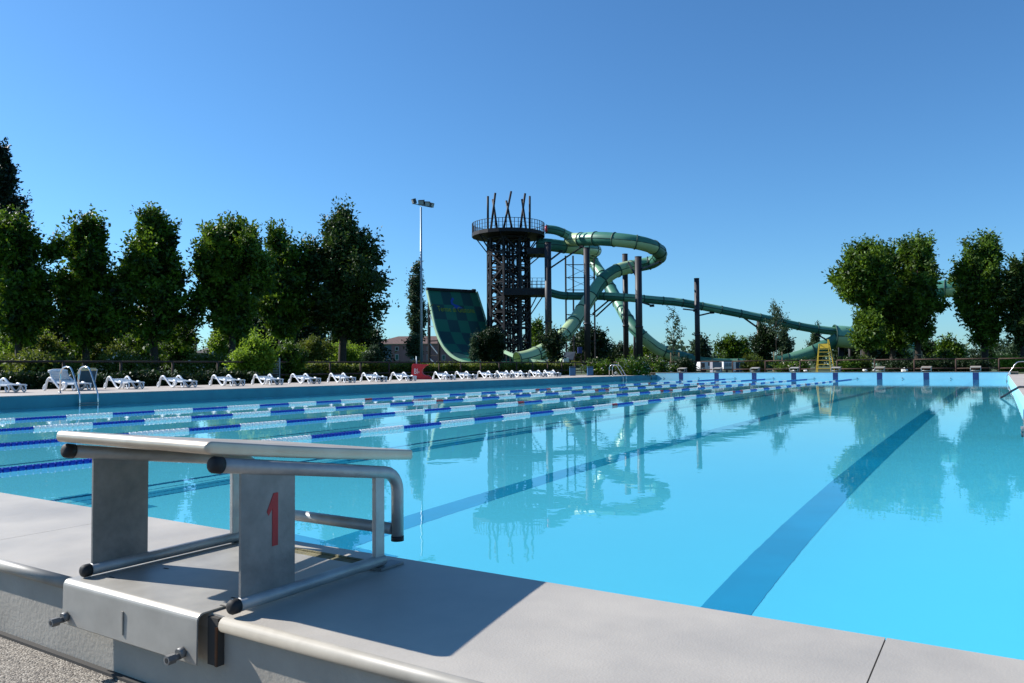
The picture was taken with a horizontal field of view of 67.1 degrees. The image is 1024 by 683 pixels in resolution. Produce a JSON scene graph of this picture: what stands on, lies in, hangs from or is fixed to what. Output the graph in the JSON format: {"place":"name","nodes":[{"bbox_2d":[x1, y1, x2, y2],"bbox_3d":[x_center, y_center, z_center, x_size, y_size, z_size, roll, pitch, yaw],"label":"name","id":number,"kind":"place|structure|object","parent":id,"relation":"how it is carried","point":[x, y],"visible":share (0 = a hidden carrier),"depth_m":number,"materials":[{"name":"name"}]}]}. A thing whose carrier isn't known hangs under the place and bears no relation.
{"place":"outdoors","nodes":[
{"label":"outdoors","id":0,"kind":"place"},
{"bbox_2d":[0,379,1023,659],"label":"pool water","id":1,"kind":"structure","parent":0,"point":[886,507],"depth_m":5.70,"materials":[{"name":"blue liquid"}]},
{"bbox_2d":[0,378,734,421],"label":"lane rope","id":2,"kind":"object","parent":1,"relation":"on","point":[117,413],"visible":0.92,"depth_m":18.69,"materials":[{"name":"blue"}]},
{"bbox_2d":[0,378,773,431],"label":"lane rope","id":3,"kind":"object","parent":1,"relation":"on","point":[150,420],"visible":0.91,"depth_m":15.68,"materials":[{"name":"blue"}]},
{"bbox_2d":[0,379,806,446],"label":"lane rope","id":4,"kind":"object","parent":1,"relation":"on","point":[177,430],"visible":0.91,"depth_m":13.61,"materials":[{"name":"blue"}]},
{"bbox_2d":[0,379,851,472],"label":"lane rope","id":5,"kind":"object","parent":1,"relation":"on","point":[83,461],"visible":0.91,"depth_m":11.41,"materials":[{"name":"blue"}]},
{"bbox_2d":[0,372,1023,407],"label":"pool wall","id":6,"kind":"structure","parent":0,"point":[23,401],"depth_m":30.46,"materials":[{"name":"tile"}]},
{"bbox_2d":[679,372,978,378],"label":"pool wall marks","id":7,"kind":"object","parent":6,"relation":"attached to","point":[879,375],"visible":0.36,"depth_m":48.09},
{"bbox_2d":[0,0,1023,365],"label":"sky","id":8,"kind":"structure","parent":0,"point":[751,140],"materials":[{"name":"blue"}]},
{"bbox_2d":[77,364,1023,374],"bbox_3d":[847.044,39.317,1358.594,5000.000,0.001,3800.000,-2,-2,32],"label":"ground","id":9,"kind":"structure","parent":0,"point":[819,370],"depth_m":93.85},
{"bbox_2d":[0,137,33,372],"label":"poplar tree","id":10,"kind":"object","parent":9,"relation":"on","point":[9,180],"visible":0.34,"depth_m":74.46,"materials":[{"name":"green plant"}]},
{"bbox_2d":[0,326,61,370],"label":"garden shrub","id":11,"kind":"object","parent":9,"relation":"on","point":[11,349],"visible":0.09,"depth_m":51.51,"materials":[{"name":"green plant"}]},
{"bbox_2d":[0,204,77,363],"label":"broadleaf tree","id":12,"kind":"object","parent":9,"relation":"on","point":[27,310],"visible":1,"depth_m":43.35,"materials":[{"name":"green plant"}]},
{"bbox_2d":[9,330,81,360],"bbox_3d":[-29.957,0.891,49.939,4.107,3.334,3.462,-2,-2,32],"label":"garden shrub","id":13,"kind":"object","parent":9,"relation":"on","point":[55,345],"visible":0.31,"depth_m":49.62,"materials":[{"name":"green plant"}]},
{"bbox_2d":[0,345,93,373],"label":"garden shrub","id":14,"kind":"object","parent":9,"relation":"on","point":[45,367],"visible":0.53,"depth_m":39.29,"materials":[{"name":"green plant"}]},
{"bbox_2d":[0,637,124,682],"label":"walkway","id":15,"kind":"structure","parent":9,"relation":"on","point":[19,663],"depth_m":1.70,"materials":[{"name":"grey concrete"}]},
{"bbox_2d":[47,204,131,367],"bbox_3d":[-25.198,-2.853,46.263,5.128,10.506,4.562,-1,-2,8],"label":"broadleaf tree","id":16,"kind":"object","parent":9,"relation":"on","point":[85,282],"visible":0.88,"depth_m":45.38,"materials":[{"name":"green plant"}]},
{"bbox_2d":[75,337,133,367],"bbox_3d":[-28.520,1.077,53.760,4.060,3.192,3.557,0,-2,2],"label":"garden shrub","id":17,"kind":"object","parent":9,"relation":"on","point":[96,350],"visible":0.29,"depth_m":53.15,"materials":[{"name":"green plant"}]},
{"bbox_2d":[93,348,162,374],"bbox_3d":[-21.340,1.527,43.118,3.761,2.376,3.064,-1,-2,10],"label":"garden shrub","id":18,"kind":"object","parent":9,"relation":"on","point":[109,367],"visible":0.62,"depth_m":42.45,"materials":[{"name":"green plant"}]},
{"bbox_2d":[0,366,270,389],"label":"hedge","id":19,"kind":"object","parent":9,"relation":"on","point":[31,380],"visible":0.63,"depth_m":28.88,"materials":[{"name":"green plant"}]},
{"bbox_2d":[113,329,166,358],"bbox_3d":[-27.236,0.800,55.745,4.263,3.858,3.857,0,-2,-24],"label":"garden shrub","id":20,"kind":"object","parent":9,"relation":"on","point":[132,343],"visible":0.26,"depth_m":55.41,"materials":[{"name":"green plant"}]},
{"bbox_2d":[81,201,223,370],"bbox_3d":[-21.764,-3.078,47.080,7.383,10.961,7.153,-2,-2,32],"label":"broadleaf tree","id":21,"kind":"object","parent":9,"relation":"on","point":[150,274],"visible":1,"depth_m":46.23,"materials":[{"name":"green plant"}]},
{"bbox_2d":[158,338,199,373],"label":"garden shrub","id":22,"kind":"object","parent":9,"relation":"on","point":[171,352],"visible":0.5,"depth_m":59.16,"materials":[{"name":"green plant"}]},
{"bbox_2d":[176,347,228,374],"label":"garden shrub","id":23,"kind":"object","parent":9,"relation":"on","point":[193,367],"visible":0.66,"depth_m":42.45,"materials":[{"name":"green plant"}]},
{"bbox_2d":[202,328,242,366],"bbox_3d":[-19.957,0.408,53.274,2.835,4.376,2.624,1,-2,-29],"label":"garden shrub","id":24,"kind":"object","parent":9,"relation":"on","point":[215,343],"visible":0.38,"depth_m":52.53,"materials":[{"name":"green plant"}]},
{"bbox_2d":[182,210,282,360],"bbox_3d":[-17.231,-2.950,48.219,5.766,10.716,6.646,1,-2,-31],"label":"broadleaf tree","id":25,"kind":"object","parent":9,"relation":"on","point":[231,257],"visible":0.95,"depth_m":47.03,"materials":[{"name":"green plant"}]},
{"bbox_2d":[222,327,281,374],"bbox_3d":[-11.835,0.677,35.007,2.538,2.758,2.184,1,-2,-31],"label":"bright shrub","id":26,"kind":"object","parent":9,"relation":"on","point":[255,353],"visible":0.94,"depth_m":34.66,"materials":[{"name":"green plant"}]},
{"bbox_2d":[201,312,305,349],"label":"background tree","id":27,"kind":"object","parent":9,"relation":"on","point":[256,320],"visible":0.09,"depth_m":97.44,"materials":[{"name":"green plant"}]},
{"bbox_2d":[249,217,318,346],"bbox_3d":[-17.435,-3.378,58.179,5.965,12.229,5.067,0,-2,-5],"label":"broadleaf tree","id":28,"kind":"object","parent":9,"relation":"on","point":[284,312],"visible":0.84,"depth_m":57.50,"materials":[{"name":"green plant"}]},
{"bbox_2d":[272,338,312,381],"bbox_3d":[-10.677,0.900,36.976,2.125,2.224,1.651,0,-2,2],"label":"laurel bush","id":29,"kind":"object","parent":9,"relation":"on","point":[295,356],"visible":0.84,"depth_m":36.78,"materials":[{"name":"green plant"}]},
{"bbox_2d":[0,360,585,381],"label":"wooden fence","id":30,"kind":"object","parent":9,"relation":"on","point":[63,362],"visible":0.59,"depth_m":38.55,"materials":[{"name":"brown wood"}]},
{"bbox_2d":[275,321,326,359],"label":"background tree","id":31,"kind":"object","parent":9,"relation":"on","point":[309,331],"visible":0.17,"depth_m":101.78,"materials":[{"name":"green plant"}]},
{"bbox_2d":[293,334,338,363],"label":"garden shrub","id":32,"kind":"object","parent":9,"relation":"on","point":[315,347],"visible":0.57,"depth_m":69.50,"materials":[{"name":"green plant"}]},
{"bbox_2d":[326,340,368,363],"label":"garden shrub","id":33,"kind":"object","parent":9,"relation":"on","point":[353,352],"visible":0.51,"depth_m":73.39,"materials":[{"name":"green plant"}]},
{"bbox_2d":[297,194,399,364],"bbox_3d":[-12.992,-4.382,60.158,9.755,14.302,7.744,-2,-2,32],"label":"broadleaf tree","id":34,"kind":"object","parent":9,"relation":"on","point":[351,278],"visible":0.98,"depth_m":58.72,"materials":[{"name":"green plant"}]},
{"bbox_2d":[326,323,396,363],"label":"background tree","id":35,"kind":"object","parent":9,"relation":"on","point":[377,339],"visible":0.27,"depth_m":108.28,"materials":[{"name":"green plant"}]},
{"bbox_2d":[359,341,382,361],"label":"garden shrub","id":36,"kind":"object","parent":9,"relation":"on","point":[373,354],"visible":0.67,"depth_m":63.83,"materials":[{"name":"green plant"}]},
{"bbox_2d":[401,332,426,361],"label":"round shrub","id":37,"kind":"object","parent":9,"relation":"on","point":[412,344],"visible":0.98,"depth_m":59.77,"materials":[{"name":"green plant"}]},
{"bbox_2d":[404,257,432,361],"bbox_3d":[-7.758,-2.126,64.083,2.537,9.976,2.259,1,-2,-39],"label":"young tree","id":38,"kind":"object","parent":9,"relation":"on","point":[413,318],"visible":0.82,"depth_m":63.89,"materials":[{"name":"green plant"}]},
{"bbox_2d":[267,359,573,382],"bbox_3d":[-3.838,1.855,49.243,1.786,1.563,31.102,-2,-2,32],"label":"hedge","id":39,"kind":"object","parent":9,"relation":"on","point":[365,367],"visible":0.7,"depth_m":45.04,"materials":[{"name":"green plant"}]},
{"bbox_2d":[381,336,459,363],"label":"house","id":40,"kind":"structure","parent":9,"relation":"on","point":[397,344],"depth_m":150.07,"materials":[{"name":"grey paint"}]},
{"bbox_2d":[411,198,433,361],"bbox_3d":[-6.658,-4.047,57.954,1.761,13.397,0.774,0,-2,0],"label":"lamp post","id":41,"kind":"object","parent":9,"relation":"on","point":[425,203],"visible":0.92,"depth_m":58.07,"materials":[{"name":"grey"}]},
{"bbox_2d":[467,332,482,361],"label":"olive shrub","id":42,"kind":"object","parent":9,"relation":"on","point":[473,356],"visible":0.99,"depth_m":78.82,"materials":[{"name":"green plant"}]},
{"bbox_2d":[476,324,506,363],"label":"clipped bush","id":43,"kind":"object","parent":9,"relation":"on","point":[492,345],"visible":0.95,"depth_m":79.09,"materials":[{"name":"green plant"}]},
{"bbox_2d":[472,191,546,363],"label":"slide tower","id":44,"kind":"structure","parent":9,"relation":"on","point":[511,238],"depth_m":95.62,"materials":[{"name":"metal"}]},
{"bbox_2d":[426,287,512,363],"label":"slide ramp","id":45,"kind":"structure","parent":44,"relation":"attached to","point":[457,317],"depth_m":96.37,"materials":[{"name":"green plastic"}]},
{"bbox_2d":[536,237,693,360],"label":"tube slide","id":46,"kind":"object","parent":44,"relation":"attached to","point":[652,344],"visible":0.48,"depth_m":100.47,"materials":[{"name":"teal"}]},
{"bbox_2d":[0,374,1023,396],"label":"pool deck","id":47,"kind":"structure","parent":9,"relation":"on","point":[1017,379],"depth_m":27.17,"materials":[{"name":"concrete"}]},
{"bbox_2d":[42,369,91,390],"bbox_3d":[-13.439,1.159,23.378,1.554,0.663,0.646,-1,-2,29],"label":"sun lounger","id":48,"kind":"object","parent":47,"relation":"on","point":[66,379],"visible":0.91,"depth_m":23.42,"materials":[{"name":"white plastic"}]},
{"bbox_2d":[59,366,98,404],"bbox_3d":[-11.566,1.568,20.627,1.055,1.831,0.580,-2,-2,32],"label":"pool ladder","id":49,"kind":"object","parent":47,"relation":"attached to","point":[77,386],"visible":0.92,"depth_m":20.61,"materials":[{"name":"silver metal"}]},
{"bbox_2d":[64,368,97,389],"bbox_3d":[-13.384,1.167,23.983,0.652,0.686,0.652,-1,-2,17],"label":"deck chair","id":50,"kind":"object","parent":47,"relation":"on","point":[85,375],"visible":0.61,"depth_m":23.88,"materials":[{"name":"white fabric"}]},
{"bbox_2d":[103,376,144,388],"bbox_3d":[-12.523,1.323,24.976,1.554,0.426,0.646,-2,-2,37],"label":"sun lounger","id":51,"kind":"object","parent":47,"relation":"on","point":[122,381],"visible":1,"depth_m":24.95,"materials":[{"name":"white plastic"}]},
{"bbox_2d":[157,375,197,387],"bbox_3d":[-11.440,1.364,26.432,1.554,0.426,0.646,-2,-2,36],"label":"sun lounger","id":52,"kind":"object","parent":47,"relation":"on","point":[176,380],"visible":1,"depth_m":26.37,"materials":[{"name":"white plastic"}]},
{"bbox_2d":[412,356,431,379],"bbox_3d":[-4.690,1.376,40.441,1.080,1.220,0.759,0,-2,0],"label":"red sign board","id":53,"kind":"object","parent":47,"relation":"on","point":[417,370],"visible":0.88,"depth_m":40.22,"materials":[{"name":"red plastic"}]},
{"bbox_2d":[0,492,1023,682],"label":"pool deck","id":54,"kind":"structure","parent":9,"relation":"on","point":[483,627],"depth_m":1.42,"materials":[{"name":"concrete"}]},
{"bbox_2d":[0,631,145,682],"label":"platform foot joint","id":55,"kind":"object","parent":54,"relation":"on","point":[78,661],"depth_m":1.75,"materials":[{"name":"grey"}]},
{"bbox_2d":[48,431,411,666],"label":"starting block","id":56,"kind":"structure","parent":54,"relation":"on","point":[126,586],"depth_m":1.67,"materials":[{"name":"metal"}]},
{"bbox_2d":[0,559,482,682],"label":"platform nosing","id":57,"kind":"object","parent":54,"relation":"attached to","point":[401,671],"visible":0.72,"depth_m":1.33,"materials":[{"name":"concrete"}]},
{"bbox_2d":[295,547,363,562],"bbox_3d":[-0.528,0.536,1.947,0.475,0.006,0.068,-2,-2,32],"label":"platform stain","id":58,"kind":"object","parent":54,"relation":"on","point":[342,558],"visible":0.29,"depth_m":1.92,"materials":[{"name":"concrete"}]},
{"bbox_2d":[77,340,971,371],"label":"distant wood","id":59,"kind":"object","parent":9,"relation":"on","point":[682,347],"depth_m":296.26,"materials":[{"name":"green plant"}]},
{"bbox_2d":[522,314,544,346],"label":"background tree","id":60,"kind":"object","parent":9,"relation":"on","point":[537,325],"visible":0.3,"depth_m":127.41,"materials":[{"name":"green plant"}]},
{"bbox_2d":[544,242,551,336],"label":"slide pillar","id":61,"kind":"structure","parent":9,"relation":"on","point":[548,291],"depth_m":92.02,"materials":[{"name":"metal"}]},
{"bbox_2d":[550,245,583,268],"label":"slide strut","id":62,"kind":"object","parent":61,"relation":"attached to","point":[582,246],"visible":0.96,"depth_m":93.62,"materials":[{"name":"paint"}]},
{"bbox_2d":[513,231,666,363],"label":"tube slide","id":63,"kind":"object","parent":62,"relation":"on","point":[656,250],"visible":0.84,"depth_m":92.25,"materials":[{"name":"teal plastic"}]},
{"bbox_2d":[545,224,572,238],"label":"tube slide","id":64,"kind":"object","parent":63,"relation":"attached to","point":[560,232],"visible":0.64,"depth_m":96.68,"materials":[{"name":"teal"}]},
{"bbox_2d":[552,289,836,334],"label":"tube slide","id":65,"kind":"object","parent":63,"relation":"attached to","point":[708,307],"visible":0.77,"depth_m":94.61,"materials":[{"name":"teal"}]},
{"bbox_2d":[533,324,571,363],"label":"garden tree","id":66,"kind":"object","parent":9,"relation":"on","point":[553,343],"visible":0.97,"depth_m":65.76,"materials":[{"name":"green plant"}]},
{"bbox_2d":[565,256,595,365],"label":"lattice mast","id":67,"kind":"object","parent":9,"relation":"on","point":[573,286],"visible":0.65,"depth_m":102.21,"materials":[{"name":"metal"}]},
{"bbox_2d":[583,247,590,368],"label":"slide pillar","id":68,"kind":"structure","parent":9,"relation":"on","point":[587,323],"depth_m":89.99,"materials":[{"name":"metal"}]},
{"bbox_2d":[565,321,613,366],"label":"background tree","id":69,"kind":"object","parent":9,"relation":"on","point":[603,346],"visible":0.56,"depth_m":130.48,"materials":[{"name":"green plant"}]},
{"bbox_2d":[579,357,614,374],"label":"shrub","id":70,"kind":"object","parent":9,"relation":"on","point":[601,367],"visible":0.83,"depth_m":53.38,"materials":[{"name":"green plant"}]},
{"bbox_2d":[603,340,632,368],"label":"background tree","id":71,"kind":"object","parent":9,"relation":"on","point":[617,352],"visible":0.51,"depth_m":138.06,"materials":[{"name":"green plant"}]},
{"bbox_2d":[622,253,628,359],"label":"slide pillar","id":72,"kind":"structure","parent":9,"relation":"on","point":[625,319],"depth_m":99.97,"materials":[{"name":"metal"}]},
{"bbox_2d":[611,354,651,378],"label":"shrub","id":73,"kind":"object","parent":9,"relation":"on","point":[638,366],"visible":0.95,"depth_m":52.22,"materials":[{"name":"green plant"}]},
{"bbox_2d":[635,256,642,360],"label":"slide pillar","id":74,"kind":"structure","parent":9,"relation":"on","point":[638,305],"depth_m":88.94,"materials":[{"name":"metal"}]},
{"bbox_2d":[644,354,677,372],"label":"shrub","id":75,"kind":"object","parent":9,"relation":"on","point":[658,365],"visible":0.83,"depth_m":55.53,"materials":[{"name":"green plant"}]},
{"bbox_2d":[663,305,686,360],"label":"sapling","id":76,"kind":"object","parent":9,"relation":"on","point":[673,341],"visible":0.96,"depth_m":62.01,"materials":[{"name":"green plant"}]},
{"bbox_2d":[669,356,699,371],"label":"shrub","id":77,"kind":"object","parent":9,"relation":"on","point":[686,362],"visible":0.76,"depth_m":57.36,"materials":[{"name":"green plant"}]},
{"bbox_2d":[694,278,700,371],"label":"slide pillar","id":78,"kind":"structure","parent":9,"relation":"on","point":[697,334],"depth_m":90.98,"materials":[{"name":"metal"}]},
{"bbox_2d":[687,331,715,357],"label":"distant tree","id":79,"kind":"object","parent":9,"relation":"on","point":[705,349],"visible":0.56,"depth_m":117.53,"materials":[{"name":"green plant"}]},
{"bbox_2d":[708,332,746,358],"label":"distant tree","id":80,"kind":"object","parent":9,"relation":"on","point":[730,346],"visible":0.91,"depth_m":111.31,"materials":[{"name":"green plant"}]},
{"bbox_2d":[739,352,768,371],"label":"shrub","id":81,"kind":"object","parent":9,"relation":"on","point":[751,364],"visible":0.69,"depth_m":59.85,"materials":[{"name":"green plant"}]},
{"bbox_2d":[687,333,836,368],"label":"open flume","id":82,"kind":"object","parent":9,"relation":"on","point":[810,352],"visible":0.35,"depth_m":95.87,"materials":[{"name":"teal"}]},
{"bbox_2d":[747,320,783,368],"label":"conifer bush","id":83,"kind":"object","parent":9,"relation":"on","point":[764,344],"visible":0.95,"depth_m":68.56,"materials":[{"name":"green plant"}]},
{"bbox_2d":[762,298,793,371],"bbox_3d":[21.399,-0.466,62.048,2.367,6.103,2.262,-1,-2,5],"label":"sapling","id":84,"kind":"object","parent":9,"relation":"on","point":[773,310],"visible":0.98,"depth_m":61.91,"materials":[{"name":"green plant"}]},
{"bbox_2d":[774,317,796,354],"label":"distant tree","id":85,"kind":"object","parent":9,"relation":"on","point":[788,347],"visible":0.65,"depth_m":109.61,"materials":[{"name":"green plant"}]},
{"bbox_2d":[767,356,810,371],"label":"shrub","id":86,"kind":"object","parent":9,"relation":"on","point":[785,365],"visible":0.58,"depth_m":59.38,"materials":[{"name":"green plant"}]},
{"bbox_2d":[802,320,826,367],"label":"distant tree","id":87,"kind":"object","parent":9,"relation":"on","point":[815,338],"visible":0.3,"depth_m":117.59,"materials":[{"name":"green plant"}]},
{"bbox_2d":[612,358,1023,374],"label":"wooden fence","id":88,"kind":"object","parent":9,"relation":"on","point":[914,368],"visible":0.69,"depth_m":52.18,"materials":[{"name":"brown wood"}]},
{"bbox_2d":[650,372,1017,374],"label":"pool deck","id":89,"kind":"structure","parent":9,"relation":"on","point":[776,372],"depth_m":50.32,"materials":[{"name":"concrete"}]},
{"bbox_2d":[838,347,844,358],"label":"slide post","id":90,"kind":"object","parent":9,"relation":"on","point":[841,352],"visible":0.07,"depth_m":95.78,"materials":[{"name":"metal"}]},
{"bbox_2d":[830,324,913,357],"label":"slide","id":91,"kind":"object","parent":90,"relation":"on","point":[842,341],"visible":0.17,"depth_m":93.92,"materials":[{"name":"teal"}]},
{"bbox_2d":[832,355,864,371],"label":"shrub","id":92,"kind":"object","parent":9,"relation":"on","point":[847,364],"visible":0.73,"depth_m":59.38,"materials":[{"name":"green plant"}]},
{"bbox_2d":[821,232,903,358],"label":"broadleaf tree","id":93,"kind":"object","parent":9,"relation":"on","point":[861,279],"visible":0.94,"depth_m":65.17,"materials":[{"name":"green plant"}]},
{"bbox_2d":[845,304,890,360],"bbox_3d":[29.322,-0.233,63.965,3.693,5.650,4.230,-2,-2,32],"label":"broadleaf tree","id":94,"kind":"object","parent":9,"relation":"on","point":[867,334],"visible":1,"depth_m":63.29,"materials":[{"name":"green plant"}]},
{"bbox_2d":[869,346,912,365],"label":"distant tree","id":95,"kind":"object","parent":9,"relation":"on","point":[878,354],"visible":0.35,"depth_m":94.36,"materials":[{"name":"green plant"}]},
{"bbox_2d":[879,238,912,360],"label":"broadleaf tree","id":96,"kind":"object","parent":9,"relation":"on","point":[889,312],"visible":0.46,"depth_m":68.07,"materials":[{"name":"green plant"}]},
{"bbox_2d":[879,355,928,371],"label":"shrub","id":97,"kind":"object","parent":9,"relation":"on","point":[897,364],"visible":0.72,"depth_m":60.38,"materials":[{"name":"green plant"}]},
{"bbox_2d":[889,228,958,358],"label":"broadleaf tree","id":98,"kind":"object","parent":9,"relation":"on","point":[922,304],"visible":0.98,"depth_m":66.19,"materials":[{"name":"green plant"}]},
{"bbox_2d":[906,354,954,371],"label":"shrub","id":99,"kind":"object","parent":9,"relation":"on","point":[940,363],"visible":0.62,"depth_m":60.15,"materials":[{"name":"green plant"}]},
{"bbox_2d":[927,332,969,362],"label":"distant tree","id":100,"kind":"object","parent":9,"relation":"on","point":[946,347],"visible":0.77,"depth_m":99.35,"materials":[{"name":"green plant"}]},
{"bbox_2d":[948,354,997,371],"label":"shrub","id":101,"kind":"object","parent":9,"relation":"on","point":[966,363],"visible":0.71,"depth_m":59.59,"materials":[{"name":"green plant"}]},
{"bbox_2d":[939,227,1009,370],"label":"broadleaf tree","id":102,"kind":"object","parent":9,"relation":"on","point":[974,277],"visible":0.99,"depth_m":65.54,"materials":[{"name":"green plant"}]},
{"bbox_2d":[987,352,1023,371],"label":"shrub","id":103,"kind":"object","parent":9,"relation":"on","point":[1007,363],"visible":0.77,"depth_m":61.65,"materials":[{"name":"green plant"}]},
{"bbox_2d":[993,336,1019,359],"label":"distant tree","id":104,"kind":"object","parent":9,"relation":"on","point":[1008,349],"visible":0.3,"depth_m":110.02,"materials":[{"name":"green plant"}]},
{"bbox_2d":[992,251,1023,369],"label":"broadleaf tree","id":105,"kind":"object","parent":9,"relation":"on","point":[1011,294],"visible":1,"depth_m":63.58,"materials":[{"name":"green plant"}]},
{"bbox_2d":[935,280,1000,302],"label":"tube slide","id":106,"kind":"object","parent":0,"point":[947,288],"visible":0.06,"depth_m":93.92,"materials":[{"name":"teal"}]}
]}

